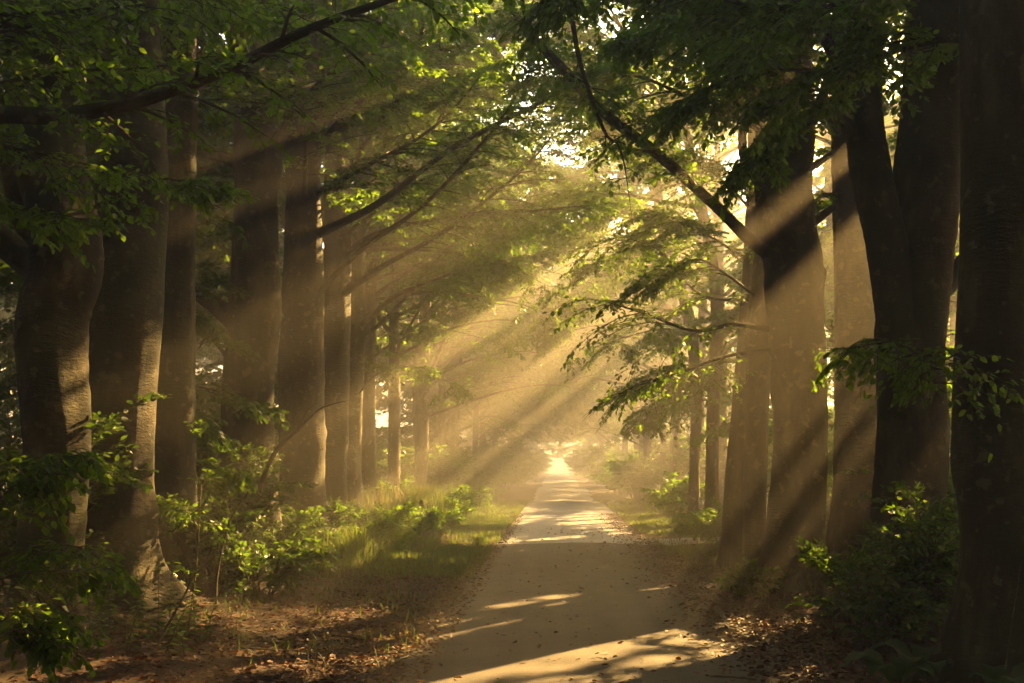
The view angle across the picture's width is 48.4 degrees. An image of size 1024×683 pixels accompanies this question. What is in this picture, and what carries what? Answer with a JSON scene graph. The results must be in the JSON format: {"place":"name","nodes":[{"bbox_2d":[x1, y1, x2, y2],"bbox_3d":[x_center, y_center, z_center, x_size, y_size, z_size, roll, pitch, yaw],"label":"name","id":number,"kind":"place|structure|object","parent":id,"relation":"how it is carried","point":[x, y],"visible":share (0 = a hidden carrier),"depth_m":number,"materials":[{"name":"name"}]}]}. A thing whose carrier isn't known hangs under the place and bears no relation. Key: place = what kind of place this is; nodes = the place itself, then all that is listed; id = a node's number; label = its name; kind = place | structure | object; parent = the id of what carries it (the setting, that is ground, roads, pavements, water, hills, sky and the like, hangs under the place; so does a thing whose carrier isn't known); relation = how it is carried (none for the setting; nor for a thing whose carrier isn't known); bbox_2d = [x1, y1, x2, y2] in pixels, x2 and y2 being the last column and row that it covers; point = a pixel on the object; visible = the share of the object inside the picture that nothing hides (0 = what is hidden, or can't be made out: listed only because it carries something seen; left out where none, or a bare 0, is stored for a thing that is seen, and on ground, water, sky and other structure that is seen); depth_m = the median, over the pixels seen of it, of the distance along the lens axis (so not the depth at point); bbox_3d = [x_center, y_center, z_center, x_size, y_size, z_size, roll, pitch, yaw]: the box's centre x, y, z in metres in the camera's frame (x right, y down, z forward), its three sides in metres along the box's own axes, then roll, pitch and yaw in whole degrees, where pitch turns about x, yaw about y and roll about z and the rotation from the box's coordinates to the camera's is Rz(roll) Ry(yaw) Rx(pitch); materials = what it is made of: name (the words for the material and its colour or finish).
{"place":"outdoors","nodes":[
{"label":"outdoors","id":0,"kind":"place"},
{"bbox_2d":[0,2,949,469],"label":"sky","id":1,"kind":"structure","parent":0,"point":[558,463],"materials":[{"name":"white"}]},
{"bbox_2d":[0,469,955,682],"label":"ground","id":2,"kind":"structure","parent":0,"point":[528,490],"depth_m":11.44,"materials":[{"name":"brown soil"}]},
{"bbox_2d":[0,381,22,568],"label":"shrub","id":3,"kind":"object","parent":2,"relation":"on","point":[15,439],"visible":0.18,"depth_m":16.05,"materials":[{"name":"green plant"}]},
{"bbox_2d":[0,0,32,442],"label":"woodland tree","id":4,"kind":"object","parent":2,"relation":"on","point":[7,270],"visible":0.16,"depth_m":12.94,"materials":[{"name":"green plant"}]},
{"bbox_2d":[0,378,145,682],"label":"beech sapling","id":5,"kind":"object","parent":2,"relation":"on","point":[42,629],"visible":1,"depth_m":7.25,"materials":[{"name":"green plant"}]},
{"bbox_2d":[0,392,177,594],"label":"shrub","id":6,"kind":"object","parent":2,"relation":"on","point":[103,422],"visible":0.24,"depth_m":11.70,"materials":[{"name":"green plant"}]},
{"bbox_2d":[0,21,233,454],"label":"woodland tree","id":7,"kind":"object","parent":2,"relation":"on","point":[3,380],"visible":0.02,"depth_m":20.57,"materials":[{"name":"green plant"}]},
{"bbox_2d":[0,61,233,473],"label":"woodland tree","id":8,"kind":"object","parent":2,"relation":"on","point":[225,145],"visible":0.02,"depth_m":29.17,"materials":[{"name":"green plant"}]},
{"bbox_2d":[0,0,234,611],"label":"beech tree","id":9,"kind":"object","parent":2,"relation":"on","point":[125,327],"visible":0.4,"depth_m":12.33,"materials":[{"name":"brown plant"}]},
{"bbox_2d":[0,0,304,628],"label":"beech tree","id":10,"kind":"object","parent":2,"relation":"on","point":[58,295],"visible":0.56,"depth_m":10.56,"materials":[{"name":"brown plant"}]},
{"bbox_2d":[0,0,307,475],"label":"woodland tree","id":11,"kind":"object","parent":2,"relation":"on","point":[215,332],"visible":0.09,"depth_m":17.03,"materials":[{"name":"green plant"}]},
{"bbox_2d":[149,536,166,637],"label":"nettle","id":12,"kind":"object","parent":2,"relation":"on","point":[158,607],"visible":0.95,"depth_m":10.25,"materials":[{"name":"green plant"}]},
{"bbox_2d":[0,32,353,471],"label":"woodland tree","id":13,"kind":"object","parent":2,"relation":"on","point":[219,176],"visible":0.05,"depth_m":25.58,"materials":[{"name":"green plant"}]},
{"bbox_2d":[153,502,216,646],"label":"bare stem","id":14,"kind":"object","parent":2,"relation":"on","point":[169,622],"visible":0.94,"depth_m":9.94,"materials":[{"name":"brown plant"}]},
{"bbox_2d":[156,419,261,593],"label":"beech sapling","id":15,"kind":"object","parent":2,"relation":"on","point":[170,506],"visible":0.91,"depth_m":12.96,"materials":[{"name":"green plant"}]},
{"bbox_2d":[158,457,305,578],"bbox_3d":[-4.055,2.404,15.444,2.201,1.690,2.184,0,-6,2],"label":"shrub","id":16,"kind":"object","parent":2,"relation":"on","point":[220,509],"visible":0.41,"depth_m":15.54,"materials":[{"name":"green plant"}]},
{"bbox_2d":[0,0,473,586],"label":"beech tree","id":17,"kind":"object","parent":2,"relation":"on","point":[174,454],"visible":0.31,"depth_m":15.15,"materials":[{"name":"brown plant"}]},
{"bbox_2d":[215,470,267,603],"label":"bare stem","id":18,"kind":"object","parent":2,"relation":"on","point":[217,573],"visible":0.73,"depth_m":13.25,"materials":[{"name":"brown plant"}]},
{"bbox_2d":[196,442,319,570],"bbox_3d":[-4.066,2.416,16.606,2.461,1.879,1.591,0,-6,2],"label":"shrub","id":19,"kind":"object","parent":2,"relation":"on","point":[260,460],"visible":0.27,"depth_m":16.55,"materials":[{"name":"green plant"}]},
{"bbox_2d":[0,0,528,273],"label":"beech tree","id":20,"kind":"object","parent":2,"relation":"on","point":[52,116],"visible":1,"depth_m":8.43,"materials":[{"name":"green plant"}]},
{"bbox_2d":[199,518,342,596],"bbox_3d":[-3.045,2.803,14.672,1.890,1.120,1.893,0,-6,2],"label":"shrub","id":21,"kind":"object","parent":2,"relation":"on","point":[242,566],"visible":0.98,"depth_m":14.29,"materials":[{"name":"green plant"}]},
{"bbox_2d":[237,510,323,555],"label":"shrub","id":22,"kind":"object","parent":2,"relation":"on","point":[289,529],"visible":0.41,"depth_m":17.14,"materials":[{"name":"green plant"}]},
{"bbox_2d":[195,164,382,419],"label":"woodland tree","id":23,"kind":"object","parent":2,"relation":"on","point":[215,375],"visible":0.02,"depth_m":40.53,"materials":[{"name":"green plant"}]},
{"bbox_2d":[195,95,388,446],"bbox_3d":[-7.018,-1.134,32.362,7.828,12.477,9.030,-2,-7,21],"label":"woodland tree","id":24,"kind":"object","parent":2,"relation":"on","point":[203,258],"visible":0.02,"depth_m":31.46,"materials":[{"name":"green plant"}]},
{"bbox_2d":[244,400,347,550],"bbox_3d":[-3.112,2.078,15.929,2.087,2.450,0.201,-4,-7,34],"label":"bare stem","id":25,"kind":"object","parent":2,"relation":"on","point":[276,450],"visible":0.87,"depth_m":16.03,"materials":[{"name":"brown plant"}]},
{"bbox_2d":[281,495,360,544],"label":"shrub","id":26,"kind":"object","parent":2,"relation":"on","point":[340,511],"visible":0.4,"depth_m":18.82,"materials":[{"name":"green plant"}]},
{"bbox_2d":[195,0,491,567],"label":"beech tree","id":27,"kind":"object","parent":2,"relation":"on","point":[254,321],"visible":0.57,"depth_m":18.04,"materials":[{"name":"brown plant"}]},
{"bbox_2d":[329,499,373,532],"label":"shrub","id":28,"kind":"object","parent":2,"relation":"on","point":[360,510],"visible":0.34,"depth_m":22.95,"materials":[{"name":"green plant"}]},
{"bbox_2d":[276,241,466,473],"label":"woodland tree","id":29,"kind":"object","parent":2,"relation":"on","point":[433,422],"visible":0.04,"depth_m":50.43,"materials":[{"name":"green plant"}]},
{"bbox_2d":[346,514,411,553],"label":"weed clump","id":30,"kind":"object","parent":2,"relation":"on","point":[381,524],"visible":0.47,"depth_m":20.98,"materials":[{"name":"green plant"}]},
{"bbox_2d":[362,472,416,503],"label":"shrub","id":31,"kind":"object","parent":2,"relation":"on","point":[404,479],"visible":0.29,"depth_m":29.07,"materials":[{"name":"green plant"}]},
{"bbox_2d":[361,501,426,539],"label":"weed clump","id":32,"kind":"object","parent":2,"relation":"on","point":[408,511],"visible":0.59,"depth_m":22.98,"materials":[{"name":"green plant"}]},
{"bbox_2d":[198,1,591,506],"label":"beech tree","id":33,"kind":"object","parent":2,"relation":"on","point":[502,271],"visible":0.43,"depth_m":26.36,"materials":[{"name":"green plant"}]},
{"bbox_2d":[298,473,500,564],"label":"tall grass","id":34,"kind":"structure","parent":2,"relation":"on","point":[350,546],"depth_m":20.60,"materials":[{"name":"green plant"}]},
{"bbox_2d":[206,6,600,486],"bbox_3d":[-2.994,-2.801,33.966,11.381,16.214,11.570,0,-6,2],"label":"beech tree","id":35,"kind":"object","parent":2,"relation":"on","point":[394,353],"visible":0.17,"depth_m":33.51,"materials":[{"name":"green plant"}]},
{"bbox_2d":[376,435,446,494],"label":"shrub","id":36,"kind":"object","parent":2,"relation":"on","point":[406,461],"visible":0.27,"depth_m":39.18,"materials":[{"name":"green plant"}]},
{"bbox_2d":[0,498,829,626],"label":"undergrowth","id":37,"kind":"object","parent":2,"relation":"on","point":[179,566],"visible":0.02,"depth_m":11.53,"materials":[{"name":"green plant"}]},
{"bbox_2d":[199,0,644,511],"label":"beech tree","id":38,"kind":"object","parent":2,"relation":"on","point":[339,249],"visible":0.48,"depth_m":24.20,"materials":[{"name":"green plant"}]},
{"bbox_2d":[375,293,470,440],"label":"woodland tree","id":39,"kind":"object","parent":2,"relation":"on","point":[406,414],"visible":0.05,"depth_m":63.76,"materials":[{"name":"green plant"}]},
{"bbox_2d":[279,85,570,468],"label":"beech tree","id":40,"kind":"object","parent":2,"relation":"on","point":[501,342],"visible":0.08,"depth_m":42.30,"materials":[{"name":"green plant"}]},
{"bbox_2d":[196,0,656,528],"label":"beech tree","id":41,"kind":"object","parent":2,"relation":"on","point":[301,371],"visible":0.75,"depth_m":20.64,"materials":[{"name":"green plant"}]},
{"bbox_2d":[412,446,476,484],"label":"shrub","id":42,"kind":"object","parent":2,"relation":"on","point":[451,465],"visible":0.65,"depth_m":40.32,"materials":[{"name":"green plant"}]},
{"bbox_2d":[440,491,471,523],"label":"weed clump","id":43,"kind":"object","parent":2,"relation":"on","point":[453,501],"visible":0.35,"depth_m":30.58,"materials":[{"name":"green plant"}]},
{"bbox_2d":[438,484,481,515],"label":"weed clump","id":44,"kind":"object","parent":2,"relation":"on","point":[463,496],"visible":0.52,"depth_m":33.10,"materials":[{"name":"green plant"}]},
{"bbox_2d":[281,0,640,506],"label":"beech tree","id":45,"kind":"object","parent":2,"relation":"on","point":[368,456],"visible":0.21,"depth_m":28.69,"materials":[{"name":"green plant"}]},
{"bbox_2d":[437,446,492,485],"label":"shrub","id":46,"kind":"object","parent":2,"relation":"on","point":[479,473],"visible":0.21,"depth_m":49.55,"materials":[{"name":"green plant"}]},
{"bbox_2d":[364,128,588,481],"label":"beech tree","id":47,"kind":"object","parent":2,"relation":"on","point":[442,419],"visible":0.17,"depth_m":46.17,"materials":[{"name":"green plant"}]},
{"bbox_2d":[381,245,573,446],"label":"beech tree","id":48,"kind":"object","parent":2,"relation":"on","point":[469,422],"visible":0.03,"depth_m":54.59,"materials":[{"name":"green plant"}]},
{"bbox_2d":[376,226,591,456],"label":"beech tree","id":49,"kind":"object","parent":2,"relation":"on","point":[452,423],"visible":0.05,"depth_m":50.23,"materials":[{"name":"green plant"}]},
{"bbox_2d":[0,512,971,682],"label":"fallen leaves","id":50,"kind":"object","parent":2,"relation":"on","point":[760,650],"visible":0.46,"depth_m":11.41,"materials":[{"name":"brown plant"}]},
{"bbox_2d":[464,440,509,492],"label":"shrub","id":51,"kind":"object","parent":2,"relation":"on","point":[493,484],"visible":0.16,"depth_m":59.80,"materials":[{"name":"green plant"}]},
{"bbox_2d":[464,439,517,488],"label":"shrub","id":52,"kind":"object","parent":2,"relation":"on","point":[492,455],"visible":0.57,"depth_m":55.23,"materials":[{"name":"green plant"}]},
{"bbox_2d":[436,313,563,441],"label":"beech tree","id":53,"kind":"object","parent":2,"relation":"on","point":[531,407],"visible":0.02,"depth_m":67.60,"materials":[{"name":"green plant"}]},
{"bbox_2d":[410,235,592,456],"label":"beech tree","id":54,"kind":"object","parent":2,"relation":"on","point":[577,408],"visible":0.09,"depth_m":60.58,"materials":[{"name":"green plant"}]},
{"bbox_2d":[376,41,627,487],"bbox_3d":[-1.171,-2.024,39.446,8.635,15.690,12.944,2,-7,-20],"label":"beech tree","id":55,"kind":"object","parent":2,"relation":"on","point":[423,415],"visible":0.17,"depth_m":38.00,"materials":[{"name":"green plant"}]},
{"bbox_2d":[478,439,526,487],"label":"shrub","id":56,"kind":"object","parent":2,"relation":"on","point":[521,458],"visible":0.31,"depth_m":73.39,"materials":[{"name":"green plant"}]},
{"bbox_2d":[462,347,565,451],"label":"beech tree","id":57,"kind":"object","parent":2,"relation":"on","point":[496,414],"visible":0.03,"depth_m":75.31,"materials":[{"name":"green plant"}]},
{"bbox_2d":[490,439,537,485],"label":"shrub","id":58,"kind":"object","parent":2,"relation":"on","point":[522,469],"visible":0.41,"depth_m":81.52,"materials":[{"name":"green plant"}]},
{"bbox_2d":[462,364,568,481],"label":"beech tree","id":59,"kind":"object","parent":2,"relation":"on","point":[531,438],"visible":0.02,"depth_m":82.99,"materials":[{"name":"green plant"}]},
{"bbox_2d":[483,0,736,519],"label":"beech tree","id":60,"kind":"object","parent":2,"relation":"on","point":[694,481],"visible":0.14,"depth_m":28.85,"materials":[{"name":"green plant"}]},
{"bbox_2d":[586,438,638,492],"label":"shrub","id":61,"kind":"object","parent":2,"relation":"on","point":[619,455],"visible":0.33,"depth_m":69.11,"materials":[{"name":"green plant"}]},
{"bbox_2d":[589,452,638,498],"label":"shrub","id":62,"kind":"object","parent":2,"relation":"on","point":[604,479],"visible":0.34,"depth_m":63.13,"materials":[{"name":"green plant"}]},
{"bbox_2d":[536,205,697,456],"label":"beech tree","id":63,"kind":"object","parent":2,"relation":"on","point":[568,412],"visible":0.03,"depth_m":63.28,"materials":[{"name":"green plant"}]},
{"bbox_2d":[555,261,687,493],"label":"beech tree","id":64,"kind":"object","parent":2,"relation":"on","point":[574,421],"visible":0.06,"depth_m":68.71,"materials":[{"name":"green plant"}]},
{"bbox_2d":[519,161,727,490],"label":"beech tree","id":65,"kind":"object","parent":2,"relation":"on","point":[572,345],"visible":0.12,"depth_m":51.99,"materials":[{"name":"green plant"}]},
{"bbox_2d":[605,453,659,497],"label":"shrub","id":66,"kind":"object","parent":2,"relation":"on","point":[651,460],"visible":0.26,"depth_m":53.70,"materials":[{"name":"green plant"}]},
{"bbox_2d":[526,182,743,498],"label":"beech tree","id":67,"kind":"object","parent":2,"relation":"on","point":[647,443],"visible":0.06,"depth_m":56.37,"materials":[{"name":"green plant"}]},
{"bbox_2d":[529,139,745,492],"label":"beech tree","id":68,"kind":"object","parent":2,"relation":"on","point":[600,367],"visible":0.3,"depth_m":46.42,"materials":[{"name":"green plant"}]},
{"bbox_2d":[607,462,668,501],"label":"shrub","id":69,"kind":"object","parent":2,"relation":"on","point":[634,481],"visible":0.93,"depth_m":46.99,"materials":[{"name":"green plant"}]},
{"bbox_2d":[458,6,820,535],"bbox_3d":[3.631,-3.558,25.742,9.712,16.137,9.828,0,-6,2],"label":"beech tree","id":70,"kind":"object","parent":2,"relation":"on","point":[712,460],"visible":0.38,"depth_m":25.00,"materials":[{"name":"green plant"}]},
{"bbox_2d":[537,79,744,506],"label":"beech tree","id":71,"kind":"object","parent":2,"relation":"on","point":[674,434],"visible":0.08,"depth_m":42.14,"materials":[{"name":"green plant"}]},
{"bbox_2d":[505,47,833,514],"bbox_3d":[5.243,-2.384,33.746,9.789,15.321,12.154,5,-8,-40],"label":"beech tree","id":72,"kind":"object","parent":2,"relation":"on","point":[723,443],"visible":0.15,"depth_m":34.71,"materials":[{"name":"green plant"}]},
{"bbox_2d":[638,471,704,523],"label":"shrub","id":73,"kind":"object","parent":2,"relation":"on","point":[676,497],"visible":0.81,"depth_m":30.14,"materials":[{"name":"green plant"}]},
{"bbox_2d":[528,74,823,507],"bbox_3d":[6.080,-2.106,38.822,11.166,15.728,10.672,0,-6,2],"label":"beech tree","id":74,"kind":"object","parent":2,"relation":"on","point":[548,390],"visible":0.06,"depth_m":39.11,"materials":[{"name":"green plant"}]},
{"bbox_2d":[629,175,744,435],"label":"woodland tree","id":75,"kind":"object","parent":2,"relation":"on","point":[688,422],"visible":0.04,"depth_m":53.69,"materials":[{"name":"green plant"}]},
{"bbox_2d":[484,0,897,593],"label":"beech tree","id":76,"kind":"object","parent":2,"relation":"on","point":[786,247],"visible":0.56,"depth_m":15.13,"materials":[{"name":"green plant"}]},
{"bbox_2d":[667,507,719,540],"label":"shrub","id":77,"kind":"object","parent":2,"relation":"on","point":[702,514],"visible":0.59,"depth_m":23.80,"materials":[{"name":"green plant"}]},
{"bbox_2d":[681,496,722,546],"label":"shrub","id":78,"kind":"object","parent":2,"relation":"on","point":[713,528],"visible":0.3,"depth_m":22.09,"materials":[{"name":"green plant"}]},
{"bbox_2d":[666,426,772,504],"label":"shrub","id":79,"kind":"object","parent":2,"relation":"on","point":[683,459],"visible":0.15,"depth_m":37.63,"materials":[{"name":"green plant"}]},
{"bbox_2d":[563,0,909,568],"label":"beech tree","id":80,"kind":"object","parent":2,"relation":"on","point":[730,549],"visible":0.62,"depth_m":19.05,"materials":[{"name":"green plant"}]},
{"bbox_2d":[520,0,959,618],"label":"beech tree","id":81,"kind":"object","parent":2,"relation":"on","point":[908,208],"visible":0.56,"depth_m":12.62,"materials":[{"name":"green plant"}]},
{"bbox_2d":[591,0,898,571],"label":"beech tree","id":82,"kind":"object","parent":2,"relation":"on","point":[855,426],"visible":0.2,"depth_m":16.16,"materials":[{"name":"brown plant"}]},
{"bbox_2d":[713,556,789,596],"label":"shrub","id":83,"kind":"object","parent":2,"relation":"on","point":[748,578],"visible":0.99,"depth_m":14.55,"materials":[{"name":"green plant"}]},
{"bbox_2d":[602,0,906,565],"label":"beech tree","id":84,"kind":"object","parent":2,"relation":"on","point":[755,445],"visible":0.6,"depth_m":17.21,"materials":[{"name":"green plant"}]},
{"bbox_2d":[495,0,1023,682],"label":"beech tree","id":85,"kind":"object","parent":2,"relation":"on","point":[987,426],"visible":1,"depth_m":9.19,"materials":[{"name":"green plant"}]},
{"bbox_2d":[686,35,901,452],"bbox_3d":[9.355,-3.065,31.534,9.456,16.089,8.685,0,-6,2],"label":"woodland tree","id":86,"kind":"object","parent":2,"relation":"on","point":[828,188],"visible":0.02,"depth_m":31.18,"materials":[{"name":"green wood"}]},
{"bbox_2d":[636,19,959,466],"bbox_3d":[7.113,-3.815,23.979,9.301,15.941,8.819,0,-6,2],"label":"woodland tree","id":87,"kind":"object","parent":2,"relation":"on","point":[732,315],"visible":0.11,"depth_m":24.30,"materials":[{"name":"green plant"}]},
{"bbox_2d":[767,398,834,534],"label":"shrub","id":88,"kind":"object","parent":2,"relation":"on","point":[829,483],"visible":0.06,"depth_m":19.43,"materials":[{"name":"green plant"}]},
{"bbox_2d":[784,531,912,624],"bbox_3d":[3.644,2.562,12.059,1.372,1.194,1.249,6,-8,-44],"label":"shrub","id":89,"kind":"object","parent":2,"relation":"on","point":[822,562],"visible":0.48,"depth_m":11.95,"materials":[{"name":"green plant"}]},
{"bbox_2d":[824,570,948,651],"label":"shrub","id":90,"kind":"object","parent":2,"relation":"on","point":[897,606],"visible":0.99,"depth_m":10.44,"materials":[{"name":"green plant"}]},
{"bbox_2d":[813,22,959,412],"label":"woodland tree","id":91,"kind":"object","parent":2,"relation":"on","point":[826,171],"visible":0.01,"depth_m":26.77,"materials":[{"name":"green wood"}]},
{"bbox_2d":[844,649,939,682],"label":"broad leaved plant","id":92,"kind":"object","parent":2,"relation":"on","point":[874,663],"visible":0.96,"depth_m":8.64,"materials":[{"name":"green plant"}]},
{"bbox_2d":[830,23,959,430],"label":"woodland tree","id":93,"kind":"object","parent":2,"relation":"on","point":[948,48],"visible":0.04,"depth_m":13.25,"materials":[{"name":"green wood"}]},
{"bbox_2d":[835,367,958,542],"bbox_3d":[5.934,1.713,15.642,2.876,3.068,2.614,-2,-6,19],"label":"shrub","id":94,"kind":"object","parent":2,"relation":"on","point":[949,507],"visible":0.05,"depth_m":15.59,"materials":[{"name":"green plant"}]},
{"bbox_2d":[836,500,958,630],"bbox_3d":[3.926,2.216,11.139,1.460,1.303,1.285,-4,-7,34],"label":"shrub","id":95,"kind":"object","parent":2,"relation":"on","point":[891,543],"visible":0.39,"depth_m":11.05,"materials":[{"name":"green plant"}]},
{"bbox_2d":[852,480,959,637],"bbox_3d":[4.168,2.052,10.922,1.635,1.577,1.700,0,-6,2],"label":"shrub","id":96,"kind":"object","parent":2,"relation":"on","point":[917,525],"visible":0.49,"depth_m":10.80,"materials":[{"name":"green plant"}]},
{"bbox_2d":[872,639,946,680],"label":"broad leaved plant","id":97,"kind":"object","parent":2,"relation":"on","point":[906,658],"visible":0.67,"depth_m":9.11,"materials":[{"name":"green plant"}]},
{"bbox_2d":[969,663,1023,682],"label":"broad leaved plant","id":98,"kind":"object","parent":2,"relation":"on","point":[992,674],"visible":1,"depth_m":8.34,"materials":[{"name":"green plant"}]},
{"bbox_2d":[87,496,872,682],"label":"grass","id":99,"kind":"structure","parent":0,"point":[491,524],"depth_m":20.85,"materials":[{"name":"green plant"}]},
{"bbox_2d":[497,472,649,544],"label":"concrete road","id":100,"kind":"structure","parent":0,"point":[565,504],"depth_m":34.64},
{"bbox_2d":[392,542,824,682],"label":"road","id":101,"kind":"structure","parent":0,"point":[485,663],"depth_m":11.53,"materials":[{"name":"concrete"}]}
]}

